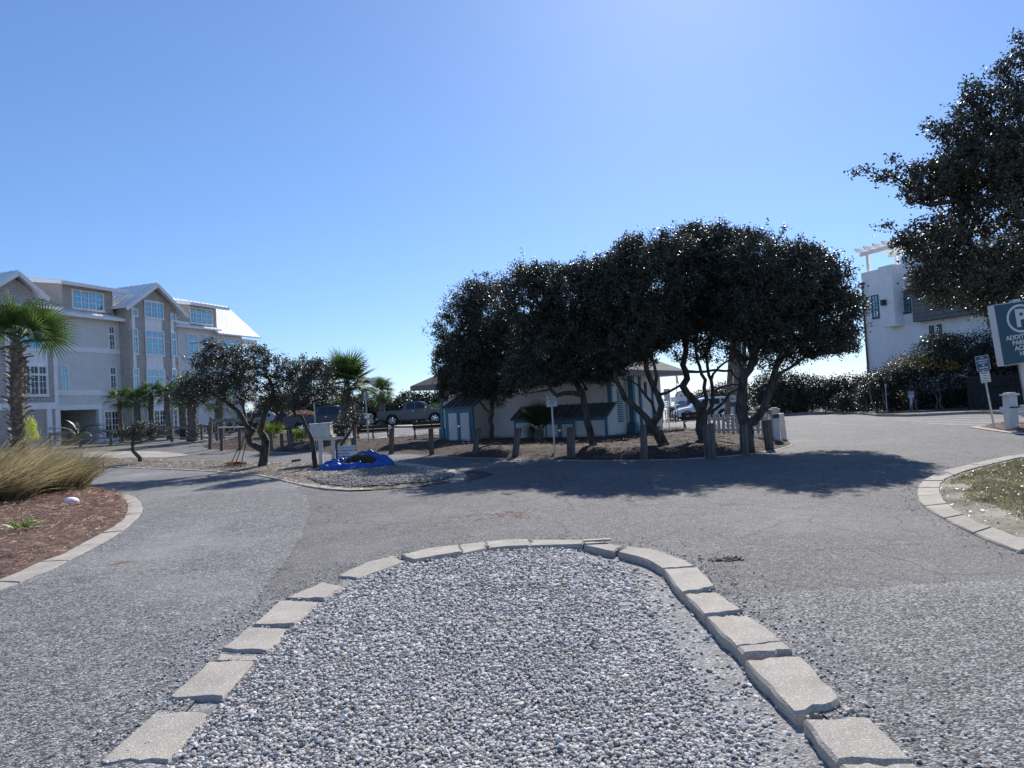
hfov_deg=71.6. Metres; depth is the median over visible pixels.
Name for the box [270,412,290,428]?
parked car
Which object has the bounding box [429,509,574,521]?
pine straw
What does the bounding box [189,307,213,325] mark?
window
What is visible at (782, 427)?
leaning board
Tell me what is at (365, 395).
sign post
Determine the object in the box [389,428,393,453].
wooden post
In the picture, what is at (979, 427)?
sand edge
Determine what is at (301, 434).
palmetto
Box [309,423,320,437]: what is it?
mailbox
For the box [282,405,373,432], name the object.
pickup truck
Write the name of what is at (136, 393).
palm tree
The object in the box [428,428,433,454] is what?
wooden post
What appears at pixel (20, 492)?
cordgrass
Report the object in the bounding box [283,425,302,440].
palmetto
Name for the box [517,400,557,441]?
palm tree
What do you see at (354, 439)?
wooden post
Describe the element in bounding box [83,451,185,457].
path
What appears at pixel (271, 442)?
wooden post
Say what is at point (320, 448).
mailbox stand
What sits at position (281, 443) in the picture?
wooden post
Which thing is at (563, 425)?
door
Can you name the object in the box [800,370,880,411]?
scrub hedge
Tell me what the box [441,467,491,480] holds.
asphalt patch
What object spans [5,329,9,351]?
window
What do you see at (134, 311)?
window
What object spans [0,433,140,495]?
cordgrass
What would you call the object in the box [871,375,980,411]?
scrub hedge
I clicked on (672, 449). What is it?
mulch bed
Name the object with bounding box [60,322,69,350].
window
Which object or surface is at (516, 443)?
wooden post
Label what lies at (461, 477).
kerb
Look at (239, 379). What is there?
oak tree
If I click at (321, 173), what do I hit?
sky
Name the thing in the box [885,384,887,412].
sign post
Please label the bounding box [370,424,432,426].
path
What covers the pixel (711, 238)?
oak tree
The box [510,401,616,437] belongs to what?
storage enclosure
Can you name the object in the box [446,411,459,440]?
door
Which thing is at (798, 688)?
kerb
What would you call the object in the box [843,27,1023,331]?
oak tree
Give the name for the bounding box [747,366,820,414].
scrub hedge
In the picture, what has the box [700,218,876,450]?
oak tree
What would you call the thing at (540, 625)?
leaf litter
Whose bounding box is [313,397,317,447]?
sign post
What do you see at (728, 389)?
palm tree
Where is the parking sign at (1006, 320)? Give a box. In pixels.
[987,299,1023,398]
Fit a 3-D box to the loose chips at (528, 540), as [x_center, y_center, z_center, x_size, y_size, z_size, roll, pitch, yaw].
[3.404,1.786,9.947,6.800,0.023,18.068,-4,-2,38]
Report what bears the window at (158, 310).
in the apartment building at (132, 336)
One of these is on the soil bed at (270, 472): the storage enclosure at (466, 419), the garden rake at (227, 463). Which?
the garden rake at (227, 463)
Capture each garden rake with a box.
[224,430,247,467]
[229,424,249,466]
[233,431,248,467]
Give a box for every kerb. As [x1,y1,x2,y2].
[0,494,141,589]
[94,539,917,767]
[105,457,466,490]
[200,444,793,460]
[748,411,1023,416]
[917,454,1023,553]
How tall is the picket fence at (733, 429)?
0.681 m
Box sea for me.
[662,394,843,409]
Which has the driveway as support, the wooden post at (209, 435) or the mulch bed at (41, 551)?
the mulch bed at (41, 551)
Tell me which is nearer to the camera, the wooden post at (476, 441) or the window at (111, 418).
the wooden post at (476, 441)
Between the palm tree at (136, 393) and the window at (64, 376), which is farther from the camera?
the window at (64, 376)
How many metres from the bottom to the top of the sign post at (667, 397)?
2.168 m
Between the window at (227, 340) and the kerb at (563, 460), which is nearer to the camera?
the kerb at (563, 460)
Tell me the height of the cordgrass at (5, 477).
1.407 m
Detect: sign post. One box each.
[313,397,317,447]
[363,392,368,441]
[546,391,556,452]
[664,389,669,427]
[730,395,735,431]
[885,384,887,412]
[908,391,914,408]
[974,354,994,427]
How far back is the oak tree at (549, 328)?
21.97 m
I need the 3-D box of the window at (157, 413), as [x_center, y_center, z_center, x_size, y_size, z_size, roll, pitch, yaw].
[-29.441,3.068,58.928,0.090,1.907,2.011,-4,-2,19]
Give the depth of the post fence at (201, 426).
46.85 m
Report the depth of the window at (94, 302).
54.72 m
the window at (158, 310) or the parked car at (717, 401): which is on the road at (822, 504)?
the parked car at (717, 401)
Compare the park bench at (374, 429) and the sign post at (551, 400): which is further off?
the park bench at (374, 429)
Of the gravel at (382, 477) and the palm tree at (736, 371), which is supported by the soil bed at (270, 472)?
the gravel at (382, 477)
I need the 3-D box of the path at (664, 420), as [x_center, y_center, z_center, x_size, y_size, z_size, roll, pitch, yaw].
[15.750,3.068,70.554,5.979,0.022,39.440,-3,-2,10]
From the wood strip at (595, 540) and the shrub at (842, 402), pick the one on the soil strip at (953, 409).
the shrub at (842, 402)
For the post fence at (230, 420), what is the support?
on the ground
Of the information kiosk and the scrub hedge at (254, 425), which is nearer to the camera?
the scrub hedge at (254, 425)
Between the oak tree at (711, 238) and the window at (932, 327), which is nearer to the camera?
the oak tree at (711, 238)
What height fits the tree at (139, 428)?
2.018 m
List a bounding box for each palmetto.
[255,421,285,437]
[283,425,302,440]
[293,429,308,442]
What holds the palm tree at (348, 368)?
on the mulch bed at (672, 449)
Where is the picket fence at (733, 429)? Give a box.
[707,414,770,433]
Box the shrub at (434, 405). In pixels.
[430,402,439,412]
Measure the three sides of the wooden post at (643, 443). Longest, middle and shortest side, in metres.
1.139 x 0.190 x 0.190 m
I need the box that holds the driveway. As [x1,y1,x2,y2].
[0,468,309,767]
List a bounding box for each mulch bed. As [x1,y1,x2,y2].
[0,486,126,578]
[203,428,790,459]
[981,423,1023,432]
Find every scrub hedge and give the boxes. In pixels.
[108,405,266,440]
[253,396,297,414]
[256,393,356,419]
[353,393,413,424]
[394,389,439,421]
[666,381,756,413]
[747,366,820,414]
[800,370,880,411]
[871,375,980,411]
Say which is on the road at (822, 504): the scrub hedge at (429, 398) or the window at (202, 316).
the scrub hedge at (429, 398)
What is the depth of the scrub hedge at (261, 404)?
64.36 m
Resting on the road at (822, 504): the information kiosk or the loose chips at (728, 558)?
the loose chips at (728, 558)
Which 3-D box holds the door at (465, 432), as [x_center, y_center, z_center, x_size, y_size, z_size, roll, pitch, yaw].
[-2.039,1.869,30.867,0.648,1.436,0.033,-4,-2,34]
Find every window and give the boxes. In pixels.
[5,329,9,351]
[11,326,46,351]
[23,365,49,396]
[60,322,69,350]
[60,365,70,395]
[71,289,104,312]
[103,410,122,440]
[108,325,116,353]
[109,366,117,391]
[131,308,138,316]
[132,328,139,354]
[133,368,139,389]
[144,300,164,320]
[145,329,165,356]
[146,368,165,395]
[147,409,165,431]
[170,313,176,321]
[170,332,177,356]
[171,369,176,386]
[173,409,178,429]
[187,333,198,358]
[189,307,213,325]
[204,335,214,359]
[223,337,238,354]
[644,382,646,394]
[871,294,879,318]
[902,290,911,313]
[929,325,933,338]
[936,324,941,336]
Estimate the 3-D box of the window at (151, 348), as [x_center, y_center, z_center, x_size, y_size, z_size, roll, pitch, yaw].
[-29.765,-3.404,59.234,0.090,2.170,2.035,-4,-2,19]
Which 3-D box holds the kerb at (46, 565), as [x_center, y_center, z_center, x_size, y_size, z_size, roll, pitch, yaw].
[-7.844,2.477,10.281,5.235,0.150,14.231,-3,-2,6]
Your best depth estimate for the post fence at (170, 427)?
45.87 m
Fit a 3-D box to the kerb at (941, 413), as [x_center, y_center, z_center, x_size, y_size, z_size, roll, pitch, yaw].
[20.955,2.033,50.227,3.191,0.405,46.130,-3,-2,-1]
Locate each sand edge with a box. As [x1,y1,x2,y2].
[283,478,368,489]
[969,425,1023,433]
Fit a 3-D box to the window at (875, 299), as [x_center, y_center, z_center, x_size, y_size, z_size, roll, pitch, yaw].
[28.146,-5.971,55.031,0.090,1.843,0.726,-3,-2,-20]
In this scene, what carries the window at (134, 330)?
in the apartment building at (132, 336)
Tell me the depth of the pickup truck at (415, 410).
61.34 m
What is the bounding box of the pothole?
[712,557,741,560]
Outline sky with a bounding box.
[0,0,1023,411]
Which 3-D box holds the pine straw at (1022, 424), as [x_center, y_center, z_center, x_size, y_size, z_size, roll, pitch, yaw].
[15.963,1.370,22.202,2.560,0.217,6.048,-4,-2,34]
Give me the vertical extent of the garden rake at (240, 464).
1.517 m
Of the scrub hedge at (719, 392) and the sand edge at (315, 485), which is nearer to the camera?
the sand edge at (315, 485)
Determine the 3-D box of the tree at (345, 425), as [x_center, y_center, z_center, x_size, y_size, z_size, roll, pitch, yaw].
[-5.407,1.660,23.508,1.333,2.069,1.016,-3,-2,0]
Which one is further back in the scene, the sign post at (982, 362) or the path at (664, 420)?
the path at (664, 420)
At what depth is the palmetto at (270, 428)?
40.64 m
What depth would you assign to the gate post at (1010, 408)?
22.31 m
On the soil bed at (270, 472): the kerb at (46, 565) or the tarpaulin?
the tarpaulin
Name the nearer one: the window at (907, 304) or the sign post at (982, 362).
the sign post at (982, 362)
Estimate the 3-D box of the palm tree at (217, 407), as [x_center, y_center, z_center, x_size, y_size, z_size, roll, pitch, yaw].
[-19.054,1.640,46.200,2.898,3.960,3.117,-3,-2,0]
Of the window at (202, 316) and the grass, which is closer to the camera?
the grass
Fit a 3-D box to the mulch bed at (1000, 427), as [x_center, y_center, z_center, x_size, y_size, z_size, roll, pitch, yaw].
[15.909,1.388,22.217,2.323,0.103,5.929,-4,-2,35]
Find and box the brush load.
[286,410,313,416]
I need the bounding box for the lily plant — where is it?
[0,515,45,529]
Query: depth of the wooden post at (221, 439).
35.84 m
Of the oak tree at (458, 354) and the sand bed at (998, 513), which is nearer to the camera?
the sand bed at (998, 513)
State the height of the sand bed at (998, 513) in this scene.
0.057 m
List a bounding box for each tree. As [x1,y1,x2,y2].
[0,291,81,458]
[99,386,134,443]
[111,419,167,461]
[118,386,150,440]
[135,379,163,438]
[151,379,177,438]
[156,335,319,466]
[166,371,211,440]
[169,382,186,438]
[194,386,237,439]
[277,352,342,467]
[312,346,383,439]
[329,403,368,455]
[365,376,395,424]
[421,269,530,443]
[472,245,638,444]
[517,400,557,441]
[568,220,713,444]
[652,215,773,439]
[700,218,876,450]
[724,350,732,420]
[733,337,740,420]
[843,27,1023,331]
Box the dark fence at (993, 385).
[966,374,1023,409]
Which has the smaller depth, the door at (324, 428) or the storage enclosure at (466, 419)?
the door at (324, 428)
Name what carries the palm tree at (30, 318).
on the mulch bed at (41, 551)
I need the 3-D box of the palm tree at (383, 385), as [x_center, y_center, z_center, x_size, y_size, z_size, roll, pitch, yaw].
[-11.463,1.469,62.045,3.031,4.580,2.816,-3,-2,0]
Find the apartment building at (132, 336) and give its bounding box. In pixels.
[0,270,260,449]
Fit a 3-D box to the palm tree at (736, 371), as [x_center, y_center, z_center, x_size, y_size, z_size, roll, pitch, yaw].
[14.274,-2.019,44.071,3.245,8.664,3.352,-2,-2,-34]
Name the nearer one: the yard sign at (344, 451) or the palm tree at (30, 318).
the palm tree at (30, 318)
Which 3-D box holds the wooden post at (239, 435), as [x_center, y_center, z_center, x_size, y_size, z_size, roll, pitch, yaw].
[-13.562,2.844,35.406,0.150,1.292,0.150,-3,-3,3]
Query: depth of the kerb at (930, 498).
9.16 m
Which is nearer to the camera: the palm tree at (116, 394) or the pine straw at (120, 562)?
the pine straw at (120, 562)
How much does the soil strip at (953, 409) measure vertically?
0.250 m
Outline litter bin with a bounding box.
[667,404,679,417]
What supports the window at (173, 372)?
in the apartment building at (132, 336)
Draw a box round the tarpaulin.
[316,449,394,470]
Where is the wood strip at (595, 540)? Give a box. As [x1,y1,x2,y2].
[583,538,610,541]
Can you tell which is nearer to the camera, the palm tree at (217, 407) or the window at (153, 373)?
the palm tree at (217, 407)
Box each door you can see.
[310,425,319,436]
[320,424,329,436]
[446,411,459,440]
[458,410,471,440]
[545,422,559,437]
[560,421,575,437]
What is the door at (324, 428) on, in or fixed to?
in the mailbox at (326, 430)
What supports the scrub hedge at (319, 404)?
on the road at (822, 504)
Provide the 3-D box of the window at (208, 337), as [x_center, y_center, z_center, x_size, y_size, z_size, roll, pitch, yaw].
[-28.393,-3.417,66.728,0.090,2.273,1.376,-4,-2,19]
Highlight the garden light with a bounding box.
[63,497,78,503]
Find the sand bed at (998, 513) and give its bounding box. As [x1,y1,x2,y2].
[940,458,1023,536]
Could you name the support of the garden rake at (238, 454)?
on the soil bed at (270, 472)
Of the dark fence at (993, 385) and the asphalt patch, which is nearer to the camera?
the asphalt patch
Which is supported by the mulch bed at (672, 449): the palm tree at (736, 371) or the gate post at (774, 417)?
the gate post at (774, 417)
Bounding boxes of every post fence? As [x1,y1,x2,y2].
[48,425,172,446]
[173,424,218,440]
[209,417,260,441]
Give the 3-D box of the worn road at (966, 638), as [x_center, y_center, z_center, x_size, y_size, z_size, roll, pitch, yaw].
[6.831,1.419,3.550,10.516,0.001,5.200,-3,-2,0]
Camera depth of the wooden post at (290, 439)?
33.65 m
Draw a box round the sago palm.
[48,419,105,443]
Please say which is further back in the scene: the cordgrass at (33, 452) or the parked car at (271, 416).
the parked car at (271, 416)
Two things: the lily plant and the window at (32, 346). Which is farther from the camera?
the window at (32, 346)
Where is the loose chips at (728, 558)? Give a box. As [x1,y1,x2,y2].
[698,555,749,562]
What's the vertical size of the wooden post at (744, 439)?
1.014 m
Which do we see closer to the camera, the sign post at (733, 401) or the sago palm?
the sign post at (733, 401)
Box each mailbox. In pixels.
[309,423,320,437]
[319,422,332,437]
[336,424,343,435]
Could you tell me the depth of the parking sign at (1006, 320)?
9.21 m
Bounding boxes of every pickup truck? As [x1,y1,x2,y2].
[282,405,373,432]
[376,401,439,425]
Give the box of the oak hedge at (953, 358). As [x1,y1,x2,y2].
[851,323,1019,412]
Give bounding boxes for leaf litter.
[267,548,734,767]
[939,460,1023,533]
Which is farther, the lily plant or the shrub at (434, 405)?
the shrub at (434, 405)
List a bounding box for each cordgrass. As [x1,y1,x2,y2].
[0,427,106,489]
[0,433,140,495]
[0,441,103,503]
[0,448,62,495]
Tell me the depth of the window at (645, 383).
31.13 m
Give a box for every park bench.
[357,425,388,438]
[412,420,440,438]
[681,412,716,427]
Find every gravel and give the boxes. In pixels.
[165,546,823,767]
[307,467,454,486]
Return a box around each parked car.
[225,412,277,433]
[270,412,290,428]
[671,396,732,419]
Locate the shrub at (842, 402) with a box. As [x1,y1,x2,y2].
[829,388,858,413]
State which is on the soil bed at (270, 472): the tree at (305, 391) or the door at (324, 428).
the tree at (305, 391)
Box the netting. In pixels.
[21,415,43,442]
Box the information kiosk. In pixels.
[675,391,687,408]
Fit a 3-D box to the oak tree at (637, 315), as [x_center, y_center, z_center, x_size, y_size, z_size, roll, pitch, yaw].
[4.063,-1.395,22.882,4.672,6.813,7.900,-3,-2,0]
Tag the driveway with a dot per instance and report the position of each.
(65, 652)
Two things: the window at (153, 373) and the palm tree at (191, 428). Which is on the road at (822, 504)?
the palm tree at (191, 428)
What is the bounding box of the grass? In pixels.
[947,457,1023,518]
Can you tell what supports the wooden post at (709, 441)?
on the mulch bed at (672, 449)
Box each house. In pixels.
[854,222,1023,405]
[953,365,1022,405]
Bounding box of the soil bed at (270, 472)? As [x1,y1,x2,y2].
[104,458,453,489]
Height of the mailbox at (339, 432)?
0.395 m
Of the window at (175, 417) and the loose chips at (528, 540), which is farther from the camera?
the window at (175, 417)
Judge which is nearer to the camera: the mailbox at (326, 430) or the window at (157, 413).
the mailbox at (326, 430)
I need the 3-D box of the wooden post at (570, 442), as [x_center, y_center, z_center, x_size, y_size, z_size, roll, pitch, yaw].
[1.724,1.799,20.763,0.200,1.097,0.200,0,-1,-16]
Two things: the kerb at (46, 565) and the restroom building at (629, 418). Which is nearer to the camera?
the kerb at (46, 565)
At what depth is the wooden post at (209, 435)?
37.17 m
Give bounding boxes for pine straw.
[59,568,253,596]
[85,559,150,567]
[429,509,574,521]
[982,422,1023,432]
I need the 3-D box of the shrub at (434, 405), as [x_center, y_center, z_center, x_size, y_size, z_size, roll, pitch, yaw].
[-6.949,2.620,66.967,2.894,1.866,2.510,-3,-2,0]
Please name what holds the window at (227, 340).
in the apartment building at (132, 336)
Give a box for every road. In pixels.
[0,414,1023,764]
[724,578,1023,767]
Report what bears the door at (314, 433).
in the mailbox at (314, 430)
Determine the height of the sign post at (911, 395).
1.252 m
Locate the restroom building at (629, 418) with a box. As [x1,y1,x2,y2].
[410,348,682,439]
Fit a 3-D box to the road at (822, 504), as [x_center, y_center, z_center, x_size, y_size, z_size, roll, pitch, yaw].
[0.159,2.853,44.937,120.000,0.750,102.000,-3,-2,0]
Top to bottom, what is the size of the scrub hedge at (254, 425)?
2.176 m
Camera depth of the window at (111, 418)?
56.01 m
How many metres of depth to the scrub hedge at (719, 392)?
60.31 m
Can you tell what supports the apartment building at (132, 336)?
on the ground
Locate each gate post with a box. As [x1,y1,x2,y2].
[768,408,780,440]
[999,392,1023,429]
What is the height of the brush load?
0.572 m
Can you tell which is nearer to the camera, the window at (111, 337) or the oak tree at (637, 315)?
the oak tree at (637, 315)
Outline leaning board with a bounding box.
[779,413,786,439]
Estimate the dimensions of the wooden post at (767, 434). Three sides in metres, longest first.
1.041 x 0.220 x 0.220 m
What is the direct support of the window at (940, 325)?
in the stucco house at (900, 323)
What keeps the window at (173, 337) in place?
in the apartment building at (132, 336)
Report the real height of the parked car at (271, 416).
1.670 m
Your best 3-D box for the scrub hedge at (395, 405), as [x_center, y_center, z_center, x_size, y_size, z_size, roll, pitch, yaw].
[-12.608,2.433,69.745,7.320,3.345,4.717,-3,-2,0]
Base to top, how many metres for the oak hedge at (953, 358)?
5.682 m
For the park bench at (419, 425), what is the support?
on the mulch bed at (672, 449)
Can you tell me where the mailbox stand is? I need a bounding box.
[314,435,352,463]
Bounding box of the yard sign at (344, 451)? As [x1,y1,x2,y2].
[335,443,355,457]
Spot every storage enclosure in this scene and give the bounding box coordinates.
[442,395,489,440]
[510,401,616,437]
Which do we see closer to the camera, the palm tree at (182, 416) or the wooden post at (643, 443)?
the wooden post at (643, 443)
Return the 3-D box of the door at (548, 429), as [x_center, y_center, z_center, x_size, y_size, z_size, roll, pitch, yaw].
[1.655,1.940,28.915,0.685,0.773,0.033,-4,-2,34]
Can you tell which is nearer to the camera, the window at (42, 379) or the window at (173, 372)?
the window at (42, 379)
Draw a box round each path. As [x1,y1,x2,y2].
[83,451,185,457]
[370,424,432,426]
[663,412,685,421]
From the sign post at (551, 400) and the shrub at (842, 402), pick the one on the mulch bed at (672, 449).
the sign post at (551, 400)
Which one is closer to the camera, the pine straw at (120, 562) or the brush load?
the pine straw at (120, 562)
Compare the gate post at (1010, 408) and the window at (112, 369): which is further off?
the window at (112, 369)
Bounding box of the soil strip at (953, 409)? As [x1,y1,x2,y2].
[663,404,1023,413]
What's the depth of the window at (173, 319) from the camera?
61.20 m
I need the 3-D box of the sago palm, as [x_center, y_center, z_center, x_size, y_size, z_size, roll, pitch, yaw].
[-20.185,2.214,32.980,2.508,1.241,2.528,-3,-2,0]
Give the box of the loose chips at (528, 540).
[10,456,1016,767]
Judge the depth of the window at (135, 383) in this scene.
57.17 m
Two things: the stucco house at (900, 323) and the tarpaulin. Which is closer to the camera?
the tarpaulin
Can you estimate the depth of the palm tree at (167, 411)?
49.84 m
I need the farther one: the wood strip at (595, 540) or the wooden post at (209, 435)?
the wooden post at (209, 435)
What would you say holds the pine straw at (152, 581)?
on the driveway
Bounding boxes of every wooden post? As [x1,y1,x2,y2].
[208,422,211,448]
[220,428,222,450]
[238,428,241,449]
[269,434,273,450]
[280,433,283,450]
[286,429,293,449]
[351,427,356,450]
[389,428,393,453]
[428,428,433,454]
[472,428,480,455]
[512,428,521,456]
[567,427,574,457]
[640,425,647,459]
[702,423,716,458]
[739,424,749,454]
[762,419,773,449]

